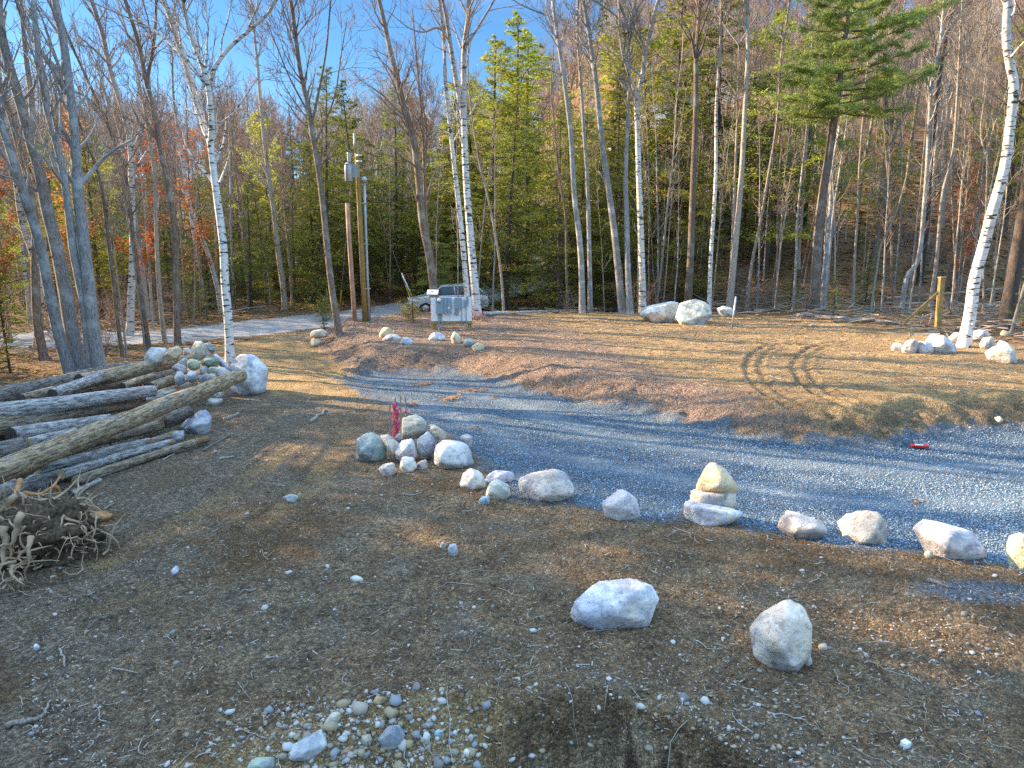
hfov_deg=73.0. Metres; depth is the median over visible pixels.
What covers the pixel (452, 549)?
stone
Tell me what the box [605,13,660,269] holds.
bare tree
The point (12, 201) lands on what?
bare tree
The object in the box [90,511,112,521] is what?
root chunk
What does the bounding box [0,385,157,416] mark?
log
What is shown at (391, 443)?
boulder
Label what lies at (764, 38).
bare tree
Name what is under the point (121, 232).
hemlock
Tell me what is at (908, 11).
bare tree
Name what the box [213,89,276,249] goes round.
bare tree
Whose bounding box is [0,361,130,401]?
log
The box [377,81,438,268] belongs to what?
bare tree
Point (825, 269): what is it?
bare tree
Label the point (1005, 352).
rock
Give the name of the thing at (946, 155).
bare tree
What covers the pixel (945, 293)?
fallen trunk
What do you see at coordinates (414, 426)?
rock
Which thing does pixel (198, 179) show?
birch tree
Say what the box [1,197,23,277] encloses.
hemlock
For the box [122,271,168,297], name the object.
brush
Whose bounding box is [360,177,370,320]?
service conduit
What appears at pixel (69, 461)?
log
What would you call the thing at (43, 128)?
bare tree
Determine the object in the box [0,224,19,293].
hemlock
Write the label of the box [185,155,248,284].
hemlock
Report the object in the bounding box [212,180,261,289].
hemlock
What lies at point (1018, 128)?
hemlock
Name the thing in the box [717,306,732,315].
rock
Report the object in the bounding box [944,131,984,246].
beech tree
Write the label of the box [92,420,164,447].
log
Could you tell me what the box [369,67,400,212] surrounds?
bare tree
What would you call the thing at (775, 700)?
ground pebbles
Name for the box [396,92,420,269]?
bare tree
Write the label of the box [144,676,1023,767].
bank stones
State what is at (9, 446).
log
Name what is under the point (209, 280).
brush
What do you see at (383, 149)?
bare tree
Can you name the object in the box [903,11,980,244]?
bare tree
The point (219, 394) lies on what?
stone
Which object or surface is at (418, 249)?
hemlock
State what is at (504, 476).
rock
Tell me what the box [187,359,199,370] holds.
rock
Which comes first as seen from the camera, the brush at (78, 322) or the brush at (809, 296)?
the brush at (78, 322)
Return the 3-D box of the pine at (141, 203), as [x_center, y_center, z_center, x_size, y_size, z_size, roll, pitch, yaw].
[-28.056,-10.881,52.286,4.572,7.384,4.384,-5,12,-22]
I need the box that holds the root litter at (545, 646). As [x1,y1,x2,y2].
[1,358,1023,767]
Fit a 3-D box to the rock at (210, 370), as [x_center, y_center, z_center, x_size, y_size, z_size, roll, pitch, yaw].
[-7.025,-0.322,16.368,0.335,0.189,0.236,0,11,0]
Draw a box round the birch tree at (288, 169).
[277,114,296,262]
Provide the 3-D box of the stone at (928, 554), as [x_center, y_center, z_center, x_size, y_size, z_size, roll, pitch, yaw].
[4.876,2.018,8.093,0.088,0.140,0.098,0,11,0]
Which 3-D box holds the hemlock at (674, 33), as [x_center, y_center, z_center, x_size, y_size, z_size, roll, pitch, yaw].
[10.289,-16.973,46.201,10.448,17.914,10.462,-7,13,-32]
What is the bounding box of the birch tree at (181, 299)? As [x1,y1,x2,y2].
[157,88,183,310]
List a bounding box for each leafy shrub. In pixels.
[304,291,343,319]
[361,300,377,311]
[397,297,423,319]
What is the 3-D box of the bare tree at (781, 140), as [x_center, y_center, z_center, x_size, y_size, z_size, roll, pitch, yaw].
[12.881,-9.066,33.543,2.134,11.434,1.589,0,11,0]
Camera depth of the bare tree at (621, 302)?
31.46 m
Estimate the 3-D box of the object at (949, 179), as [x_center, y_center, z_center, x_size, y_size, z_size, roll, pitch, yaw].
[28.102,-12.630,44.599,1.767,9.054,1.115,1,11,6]
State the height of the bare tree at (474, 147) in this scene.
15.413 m
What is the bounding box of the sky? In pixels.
[1,0,1023,178]
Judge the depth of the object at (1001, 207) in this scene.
42.93 m
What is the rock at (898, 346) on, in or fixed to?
on the ground
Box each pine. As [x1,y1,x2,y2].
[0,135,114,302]
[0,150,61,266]
[5,167,66,263]
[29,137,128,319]
[50,140,144,283]
[65,135,150,287]
[116,192,164,276]
[228,143,296,275]
[299,162,345,247]
[761,0,961,310]
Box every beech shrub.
[372,277,402,301]
[472,307,485,320]
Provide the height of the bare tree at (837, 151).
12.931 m
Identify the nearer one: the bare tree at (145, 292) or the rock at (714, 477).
the rock at (714, 477)
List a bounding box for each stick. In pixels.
[4,713,45,728]
[43,700,51,713]
[58,648,65,666]
[111,667,138,673]
[202,434,230,450]
[219,456,233,459]
[223,412,239,419]
[233,726,267,738]
[309,409,325,422]
[927,578,949,587]
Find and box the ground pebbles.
[5,346,1022,767]
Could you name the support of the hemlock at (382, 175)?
on the ground
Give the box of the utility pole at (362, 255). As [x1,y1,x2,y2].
[353,133,367,321]
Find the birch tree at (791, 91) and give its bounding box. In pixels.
[782,62,803,238]
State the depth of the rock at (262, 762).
4.96 m
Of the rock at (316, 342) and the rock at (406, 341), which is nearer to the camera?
the rock at (406, 341)
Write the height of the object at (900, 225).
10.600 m
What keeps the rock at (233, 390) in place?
on the ground
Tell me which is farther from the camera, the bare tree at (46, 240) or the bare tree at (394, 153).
the bare tree at (394, 153)
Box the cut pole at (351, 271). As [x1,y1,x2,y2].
[345,203,356,320]
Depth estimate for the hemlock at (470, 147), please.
48.73 m
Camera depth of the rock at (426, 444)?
11.68 m
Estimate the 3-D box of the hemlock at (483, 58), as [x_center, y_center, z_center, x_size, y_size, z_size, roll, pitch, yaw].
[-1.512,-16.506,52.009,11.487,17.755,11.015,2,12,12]
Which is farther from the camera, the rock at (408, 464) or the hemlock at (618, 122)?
the hemlock at (618, 122)
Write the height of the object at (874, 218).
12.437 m
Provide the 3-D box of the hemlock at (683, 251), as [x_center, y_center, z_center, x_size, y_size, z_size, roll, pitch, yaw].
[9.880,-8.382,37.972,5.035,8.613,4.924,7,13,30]
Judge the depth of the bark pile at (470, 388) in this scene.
17.61 m
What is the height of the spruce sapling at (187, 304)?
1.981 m
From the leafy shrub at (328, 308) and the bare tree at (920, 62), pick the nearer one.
the leafy shrub at (328, 308)
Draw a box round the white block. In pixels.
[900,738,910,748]
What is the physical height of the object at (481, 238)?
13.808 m
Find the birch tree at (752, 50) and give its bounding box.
[749,2,761,169]
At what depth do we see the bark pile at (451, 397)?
16.57 m
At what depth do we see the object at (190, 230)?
43.82 m
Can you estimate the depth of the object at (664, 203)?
40.90 m
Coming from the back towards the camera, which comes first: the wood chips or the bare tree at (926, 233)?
the bare tree at (926, 233)
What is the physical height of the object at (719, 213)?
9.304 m
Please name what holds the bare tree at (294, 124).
on the ground
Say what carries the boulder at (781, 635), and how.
on the ground
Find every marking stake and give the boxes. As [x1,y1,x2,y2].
[389,401,390,434]
[390,397,400,436]
[400,395,401,434]
[405,397,409,416]
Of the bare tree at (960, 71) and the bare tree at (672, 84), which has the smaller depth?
the bare tree at (672, 84)
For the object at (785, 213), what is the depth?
32.58 m
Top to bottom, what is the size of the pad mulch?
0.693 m
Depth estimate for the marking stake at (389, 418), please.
12.82 m
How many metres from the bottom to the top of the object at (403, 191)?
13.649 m
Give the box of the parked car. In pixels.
[407,283,488,311]
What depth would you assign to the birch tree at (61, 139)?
39.55 m
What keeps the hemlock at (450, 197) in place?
on the ground
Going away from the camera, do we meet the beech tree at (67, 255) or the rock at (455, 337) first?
the rock at (455, 337)
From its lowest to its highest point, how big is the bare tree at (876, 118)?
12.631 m
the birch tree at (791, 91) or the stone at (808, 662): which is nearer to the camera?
the stone at (808, 662)
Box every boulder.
[144,347,166,365]
[165,346,181,360]
[170,430,183,440]
[179,418,190,429]
[185,410,211,433]
[216,366,228,376]
[229,354,268,394]
[356,432,386,461]
[378,462,395,475]
[381,434,398,457]
[518,469,573,501]
[570,578,658,628]
[601,489,639,520]
[640,301,679,322]
[676,299,711,324]
[749,599,811,671]
[916,341,933,353]
[925,334,956,352]
[973,330,989,340]
[1006,532,1023,569]
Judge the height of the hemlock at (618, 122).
13.074 m
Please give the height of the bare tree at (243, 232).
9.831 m
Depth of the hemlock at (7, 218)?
63.22 m
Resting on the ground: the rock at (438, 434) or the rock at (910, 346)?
the rock at (910, 346)
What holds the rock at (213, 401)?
on the ground
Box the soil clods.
[7,351,1021,767]
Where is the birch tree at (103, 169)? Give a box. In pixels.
[77,100,123,284]
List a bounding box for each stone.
[33,644,39,650]
[171,566,178,574]
[214,392,222,396]
[340,748,350,754]
[350,575,362,581]
[361,734,371,745]
[373,696,385,704]
[422,731,430,744]
[434,729,443,737]
[440,542,445,548]
[448,543,457,555]
[463,749,468,756]
[468,734,473,741]
[478,496,489,503]
[805,657,811,665]
[818,643,827,650]
[924,550,932,557]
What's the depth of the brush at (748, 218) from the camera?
51.62 m
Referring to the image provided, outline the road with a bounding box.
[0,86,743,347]
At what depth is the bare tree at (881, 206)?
40.73 m
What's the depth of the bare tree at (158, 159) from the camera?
53.97 m
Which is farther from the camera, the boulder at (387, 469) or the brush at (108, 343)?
the brush at (108, 343)
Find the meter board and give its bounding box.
[431,296,471,330]
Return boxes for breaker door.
[447,297,451,313]
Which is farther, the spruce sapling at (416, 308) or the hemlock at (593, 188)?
the hemlock at (593, 188)
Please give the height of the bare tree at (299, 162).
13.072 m
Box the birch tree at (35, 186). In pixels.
[30,105,44,224]
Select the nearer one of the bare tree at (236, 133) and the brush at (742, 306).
the brush at (742, 306)
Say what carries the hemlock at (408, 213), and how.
on the ground
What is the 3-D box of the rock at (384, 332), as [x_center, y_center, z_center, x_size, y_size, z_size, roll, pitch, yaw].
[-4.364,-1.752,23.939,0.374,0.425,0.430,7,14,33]
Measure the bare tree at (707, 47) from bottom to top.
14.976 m
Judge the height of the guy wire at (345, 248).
7.013 m
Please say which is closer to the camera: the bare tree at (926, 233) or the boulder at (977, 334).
the boulder at (977, 334)
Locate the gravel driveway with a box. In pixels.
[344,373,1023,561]
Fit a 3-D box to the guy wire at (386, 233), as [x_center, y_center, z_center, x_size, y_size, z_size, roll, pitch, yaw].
[-5.763,-6.513,33.161,0.060,6.928,11.069,0,11,2]
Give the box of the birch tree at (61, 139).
[43,71,71,193]
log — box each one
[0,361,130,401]
[0,369,246,484]
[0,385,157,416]
[0,398,146,436]
[0,437,27,457]
[0,468,66,488]
[0,479,46,500]
[4,414,111,439]
[15,467,41,479]
[16,374,116,400]
[25,427,76,446]
[34,438,152,473]
[47,371,106,396]
[57,438,176,478]
[62,369,174,395]
[68,444,95,455]
[68,477,101,495]
[72,436,209,485]
[74,353,191,389]
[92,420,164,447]
[108,409,131,414]
[120,373,155,388]
[145,372,175,389]
[146,389,177,402]
[148,415,166,422]
[151,430,176,442]
[157,381,197,392]
[164,405,193,427]
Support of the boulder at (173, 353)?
on the ground
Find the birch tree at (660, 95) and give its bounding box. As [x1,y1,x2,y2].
[652,56,670,151]
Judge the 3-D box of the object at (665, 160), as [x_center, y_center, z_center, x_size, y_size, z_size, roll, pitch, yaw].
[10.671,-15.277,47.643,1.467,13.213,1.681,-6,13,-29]
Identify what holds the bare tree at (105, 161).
on the ground
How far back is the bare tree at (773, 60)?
47.84 m
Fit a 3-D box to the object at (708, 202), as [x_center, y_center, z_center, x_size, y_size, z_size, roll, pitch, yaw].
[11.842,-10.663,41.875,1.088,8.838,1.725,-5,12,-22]
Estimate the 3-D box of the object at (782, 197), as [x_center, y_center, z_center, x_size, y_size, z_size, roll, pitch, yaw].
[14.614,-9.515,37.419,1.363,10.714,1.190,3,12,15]
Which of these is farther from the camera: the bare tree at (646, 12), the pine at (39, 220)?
the bare tree at (646, 12)
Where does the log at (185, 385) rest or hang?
on the log at (159, 395)
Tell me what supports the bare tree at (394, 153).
on the ground
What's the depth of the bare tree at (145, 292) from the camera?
32.58 m
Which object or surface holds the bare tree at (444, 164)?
on the ground
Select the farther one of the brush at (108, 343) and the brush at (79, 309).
the brush at (79, 309)
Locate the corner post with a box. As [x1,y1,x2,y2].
[898,277,952,329]
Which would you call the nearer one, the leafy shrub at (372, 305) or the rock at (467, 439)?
the rock at (467, 439)
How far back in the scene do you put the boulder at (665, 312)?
29.17 m
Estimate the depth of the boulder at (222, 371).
16.25 m
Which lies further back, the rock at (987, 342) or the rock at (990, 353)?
the rock at (987, 342)
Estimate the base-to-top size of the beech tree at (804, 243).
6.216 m
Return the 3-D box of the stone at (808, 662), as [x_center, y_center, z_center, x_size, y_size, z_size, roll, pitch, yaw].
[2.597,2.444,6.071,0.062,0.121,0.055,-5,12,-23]
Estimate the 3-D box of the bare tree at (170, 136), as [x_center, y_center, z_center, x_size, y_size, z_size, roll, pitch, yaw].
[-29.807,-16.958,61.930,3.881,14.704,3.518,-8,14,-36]
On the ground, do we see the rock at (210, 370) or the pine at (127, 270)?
the pine at (127, 270)
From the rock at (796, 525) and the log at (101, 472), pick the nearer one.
the rock at (796, 525)
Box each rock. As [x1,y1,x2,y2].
[172,363,187,374]
[174,371,185,385]
[178,358,187,366]
[183,348,189,355]
[186,371,198,382]
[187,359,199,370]
[190,341,208,360]
[198,373,210,382]
[199,365,208,374]
[201,356,218,367]
[204,343,215,353]
[206,398,222,405]
[207,367,217,373]
[213,354,228,370]
[230,387,237,393]
[247,757,274,767]
[283,494,298,502]
[288,729,326,760]
[310,329,327,337]
[311,338,324,346]
[325,711,340,721]
[378,725,404,749]
[379,327,392,337]
[382,334,400,340]
[394,433,402,442]
[395,439,416,460]
[400,456,416,472]
[401,337,413,345]
[402,414,427,439]
[417,432,435,458]
[417,459,427,468]
[428,332,444,340]
[429,426,445,442]
[434,440,473,468]
[451,331,461,343]
[459,434,472,448]
[460,468,485,489]
[462,339,474,346]
[472,343,483,350]
[486,470,514,481]
[486,479,510,498]
[683,500,742,525]
[690,489,736,508]
[696,462,738,492]
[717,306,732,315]
[777,510,826,538]
[837,510,886,544]
[891,342,902,351]
[901,339,918,353]
[913,519,986,559]
[949,332,958,340]
[979,337,994,348]
[985,346,995,359]
[994,340,1016,363]
[994,416,1002,422]
[1000,330,1010,336]
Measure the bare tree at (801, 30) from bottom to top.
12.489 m
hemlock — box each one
[0,175,19,254]
[0,199,31,342]
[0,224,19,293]
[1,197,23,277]
[57,193,108,291]
[106,168,150,283]
[115,162,153,223]
[138,154,197,289]
[150,201,199,298]
[168,182,233,293]
[169,173,242,310]
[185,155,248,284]
[202,150,270,295]
[211,182,286,310]
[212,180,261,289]
[228,109,312,294]
[233,172,299,303]
[253,160,318,283]
[256,65,403,309]
[283,143,348,306]
[284,143,344,285]
[285,159,352,295]
[286,121,344,281]
[287,171,343,289]
[299,120,393,289]
[303,80,414,298]
[324,145,382,280]
[330,183,391,301]
[335,146,398,294]
[353,83,445,297]
[368,152,421,281]
[374,144,423,287]
[388,153,456,293]
[392,80,553,284]
[403,213,462,306]
[405,170,448,275]
[407,100,513,289]
[411,34,553,277]
[416,106,498,283]
[431,160,513,306]
[457,10,592,264]
[460,27,597,254]
[465,86,556,310]
[483,112,568,298]
[506,107,608,312]
[517,90,623,300]
[528,113,635,310]
[528,153,587,289]
[534,47,688,250]
[538,22,688,279]
[544,144,598,282]
[563,71,672,302]
[563,129,637,291]
[575,134,663,311]
[580,130,613,235]
[581,0,733,261]
[583,141,629,261]
[586,26,737,244]
[632,0,799,265]
[650,149,740,302]
[686,7,878,270]
[720,33,885,250]
[777,41,841,161]
[842,64,924,225]
[941,18,1023,234]
[970,86,1023,185]
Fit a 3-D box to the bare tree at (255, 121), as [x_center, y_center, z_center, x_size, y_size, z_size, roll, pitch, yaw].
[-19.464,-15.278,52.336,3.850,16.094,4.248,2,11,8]
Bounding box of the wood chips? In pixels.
[1,369,1018,767]
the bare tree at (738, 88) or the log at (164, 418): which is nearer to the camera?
the log at (164, 418)
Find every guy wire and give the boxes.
[339,156,353,307]
[359,159,410,298]
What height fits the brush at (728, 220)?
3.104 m
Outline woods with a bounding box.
[0,0,1023,264]
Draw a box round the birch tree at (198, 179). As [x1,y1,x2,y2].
[194,147,209,250]
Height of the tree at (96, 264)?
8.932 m
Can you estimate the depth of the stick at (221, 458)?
12.04 m
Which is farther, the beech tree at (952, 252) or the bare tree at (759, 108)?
the bare tree at (759, 108)
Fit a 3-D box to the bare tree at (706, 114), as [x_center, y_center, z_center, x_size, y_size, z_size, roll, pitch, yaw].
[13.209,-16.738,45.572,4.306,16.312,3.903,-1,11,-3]
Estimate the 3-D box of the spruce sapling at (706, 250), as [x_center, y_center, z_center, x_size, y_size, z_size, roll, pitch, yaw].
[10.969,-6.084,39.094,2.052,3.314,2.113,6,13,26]
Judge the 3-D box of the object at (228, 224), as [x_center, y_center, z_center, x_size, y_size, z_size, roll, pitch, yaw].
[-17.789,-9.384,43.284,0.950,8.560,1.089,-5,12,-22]
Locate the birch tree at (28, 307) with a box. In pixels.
[0,33,37,323]
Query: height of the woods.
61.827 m
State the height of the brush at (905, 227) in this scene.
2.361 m
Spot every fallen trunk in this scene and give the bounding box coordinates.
[569,306,612,311]
[796,313,901,324]
[831,318,880,322]
[884,287,1003,299]
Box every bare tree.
[0,0,85,370]
[0,0,103,368]
[0,0,165,367]
[0,10,49,349]
[0,15,57,360]
[0,24,76,373]
[0,78,37,310]
[0,94,28,299]
[0,101,63,274]
[2,63,62,225]
[7,75,75,284]
[10,1,126,357]
[15,7,175,347]
[35,70,120,254]
[41,78,118,273]
[48,0,168,335]
[70,22,177,320]
[78,105,107,192]
[82,64,150,306]
[82,101,134,250]
[87,0,303,362]
[94,123,115,220]
[100,0,191,344]
[101,0,177,343]
[102,110,144,205]
[137,102,181,245]
[138,137,173,246]
[152,110,200,264]
[152,140,190,255]
[154,22,222,313]
[164,122,196,253]
[166,91,202,284]
[168,79,207,309]
[181,103,236,281]
[190,92,247,254]
[190,111,225,211]
[195,123,236,223]
[199,62,257,289]
[211,138,272,305]
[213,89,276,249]
[219,119,242,199]
[222,71,277,281]
[222,96,245,234]
[226,0,294,309]
[226,87,272,303]
[230,0,403,338]
[235,120,289,254]
[237,139,279,271]
[250,94,278,217]
[263,116,313,308]
[263,155,298,287]
[267,125,290,217]
[269,91,310,301]
[273,141,298,273]
[288,125,305,247]
[290,115,321,207]
[297,82,358,274]
[312,99,358,216]
[336,51,413,277]
[345,0,451,311]
[351,134,387,223]
[360,0,535,317]
[367,113,393,205]
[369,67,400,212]
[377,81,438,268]
[384,106,408,261]
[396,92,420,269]
[398,121,436,278]
[407,0,472,297]
[416,136,444,219]
[419,134,449,216]
[433,131,451,248]
[448,0,504,310]
[454,86,492,232]
[454,98,490,266]
[481,0,625,312]
[498,68,529,182]
[515,0,585,312]
[543,43,570,310]
[548,0,616,311]
[587,0,687,312]
[591,0,653,313]
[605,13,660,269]
[636,3,673,146]
[643,9,667,151]
[654,42,689,213]
[655,15,692,303]
[655,28,686,132]
[660,50,700,229]
[661,9,694,107]
[662,0,718,301]
[668,34,702,162]
[678,1,743,250]
[686,0,728,146]
[686,1,739,138]
[688,5,717,102]
[689,5,751,190]
[698,0,731,311]
[699,0,769,290]
[707,23,745,200]
[708,0,779,308]
[723,0,780,213]
[723,0,787,220]
[725,9,751,142]
[731,31,778,250]
[745,0,803,311]
[745,23,801,231]
[749,5,775,100]
[749,53,777,190]
[754,0,802,118]
[756,79,805,309]
[764,0,838,269]
[765,14,831,220]
[780,57,822,205]
[782,11,805,168]
[792,4,811,90]
[813,59,864,237]
[820,98,857,308]
[839,0,870,182]
[839,0,872,112]
[842,20,885,307]
[846,41,872,186]
[847,7,910,212]
[859,36,931,270]
[864,33,904,175]
[869,78,931,312]
[876,5,918,199]
[880,0,924,51]
[893,30,931,163]
[894,0,947,193]
[898,0,976,309]
[903,3,927,100]
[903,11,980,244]
[906,0,946,126]
[907,0,980,285]
[913,0,995,307]
[917,0,995,227]
[949,0,981,140]
[949,0,1002,144]
[950,1,990,117]
[951,57,996,204]
[955,50,1023,267]
[956,0,1023,347]
[970,7,1021,183]
[985,1,1023,328]
[994,0,1023,131]
[1009,157,1023,333]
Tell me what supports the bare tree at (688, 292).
on the ground
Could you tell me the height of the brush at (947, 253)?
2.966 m
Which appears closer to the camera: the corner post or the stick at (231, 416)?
the stick at (231, 416)
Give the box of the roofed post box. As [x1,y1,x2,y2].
[427,290,437,299]
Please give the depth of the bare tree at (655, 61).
68.30 m
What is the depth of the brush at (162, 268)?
47.11 m
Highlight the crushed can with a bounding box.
[909,444,928,447]
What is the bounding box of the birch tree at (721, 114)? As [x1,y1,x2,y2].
[712,13,729,208]
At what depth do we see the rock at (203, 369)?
16.36 m
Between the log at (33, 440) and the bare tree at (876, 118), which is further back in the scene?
the bare tree at (876, 118)
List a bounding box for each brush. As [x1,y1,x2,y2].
[0,282,44,349]
[2,269,23,303]
[6,259,43,309]
[26,291,121,353]
[26,299,108,344]
[72,286,111,323]
[73,270,154,325]
[78,313,145,356]
[95,271,138,316]
[96,288,117,311]
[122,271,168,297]
[148,275,190,311]
[155,271,237,318]
[160,258,187,292]
[170,256,220,301]
[257,255,292,289]
[275,265,315,299]
[318,263,377,296]
[347,257,383,294]
[393,271,416,292]
[449,275,494,306]
[536,280,557,301]
[551,287,581,312]
[606,261,668,312]
[635,255,665,288]
[662,257,699,288]
[696,227,753,274]
[699,261,760,300]
[718,200,743,234]
[719,279,767,311]
[727,255,762,284]
[734,278,786,308]
[742,197,756,219]
[790,279,825,311]
[803,229,857,261]
[877,207,948,248]
[888,211,918,240]
[893,227,945,270]
[898,280,935,301]
[916,220,971,262]
[932,195,963,222]
[932,252,968,290]
[1002,201,1017,225]
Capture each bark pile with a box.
[409,382,431,385]
[433,394,460,400]
[458,387,491,392]
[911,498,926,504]
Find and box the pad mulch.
[325,315,1023,401]
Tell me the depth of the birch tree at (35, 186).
45.30 m
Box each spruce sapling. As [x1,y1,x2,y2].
[0,275,41,372]
[180,285,207,321]
[181,265,221,319]
[271,264,287,297]
[302,265,327,307]
[313,296,330,329]
[401,283,424,322]
[692,247,721,297]
[780,266,801,309]
[818,271,851,315]
[848,212,869,252]
[855,252,892,307]
[890,268,908,295]
[1005,293,1023,329]
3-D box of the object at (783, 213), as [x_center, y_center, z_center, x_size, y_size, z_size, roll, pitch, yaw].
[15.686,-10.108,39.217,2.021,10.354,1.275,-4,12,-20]
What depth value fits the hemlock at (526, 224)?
41.33 m
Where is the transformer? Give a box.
[344,153,358,181]
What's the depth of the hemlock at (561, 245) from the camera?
44.15 m
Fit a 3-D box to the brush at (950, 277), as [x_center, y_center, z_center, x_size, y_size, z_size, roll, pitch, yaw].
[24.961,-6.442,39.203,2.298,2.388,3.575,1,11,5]
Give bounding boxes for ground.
[0,37,1023,767]
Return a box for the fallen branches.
[0,280,1023,364]
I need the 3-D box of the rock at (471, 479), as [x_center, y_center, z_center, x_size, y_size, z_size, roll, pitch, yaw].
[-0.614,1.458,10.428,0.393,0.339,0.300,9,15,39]
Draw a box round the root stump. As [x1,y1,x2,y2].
[0,470,124,590]
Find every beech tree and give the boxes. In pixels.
[0,151,23,342]
[26,108,103,282]
[26,154,63,310]
[108,114,170,329]
[146,225,160,290]
[159,121,229,315]
[762,191,780,251]
[798,183,827,285]
[870,104,888,187]
[939,186,972,281]
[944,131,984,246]
[948,182,987,297]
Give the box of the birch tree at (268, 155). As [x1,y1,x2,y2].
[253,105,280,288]
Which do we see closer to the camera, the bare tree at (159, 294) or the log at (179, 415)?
the log at (179, 415)
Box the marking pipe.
[731,296,736,328]
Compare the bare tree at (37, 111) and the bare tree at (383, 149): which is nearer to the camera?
the bare tree at (37, 111)
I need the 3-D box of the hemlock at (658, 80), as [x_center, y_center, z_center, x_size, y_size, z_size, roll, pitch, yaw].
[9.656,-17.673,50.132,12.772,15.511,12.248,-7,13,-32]
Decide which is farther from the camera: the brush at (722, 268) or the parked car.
the brush at (722, 268)
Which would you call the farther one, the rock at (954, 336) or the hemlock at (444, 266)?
the hemlock at (444, 266)
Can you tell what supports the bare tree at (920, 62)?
on the ground
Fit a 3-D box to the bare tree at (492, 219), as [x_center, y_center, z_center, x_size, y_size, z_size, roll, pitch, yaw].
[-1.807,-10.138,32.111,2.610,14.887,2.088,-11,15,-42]
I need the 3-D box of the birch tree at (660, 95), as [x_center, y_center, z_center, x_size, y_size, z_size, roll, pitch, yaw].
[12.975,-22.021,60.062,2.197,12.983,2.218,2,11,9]
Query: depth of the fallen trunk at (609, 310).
37.76 m
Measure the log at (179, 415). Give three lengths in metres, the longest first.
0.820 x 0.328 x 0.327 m
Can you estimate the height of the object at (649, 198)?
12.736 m

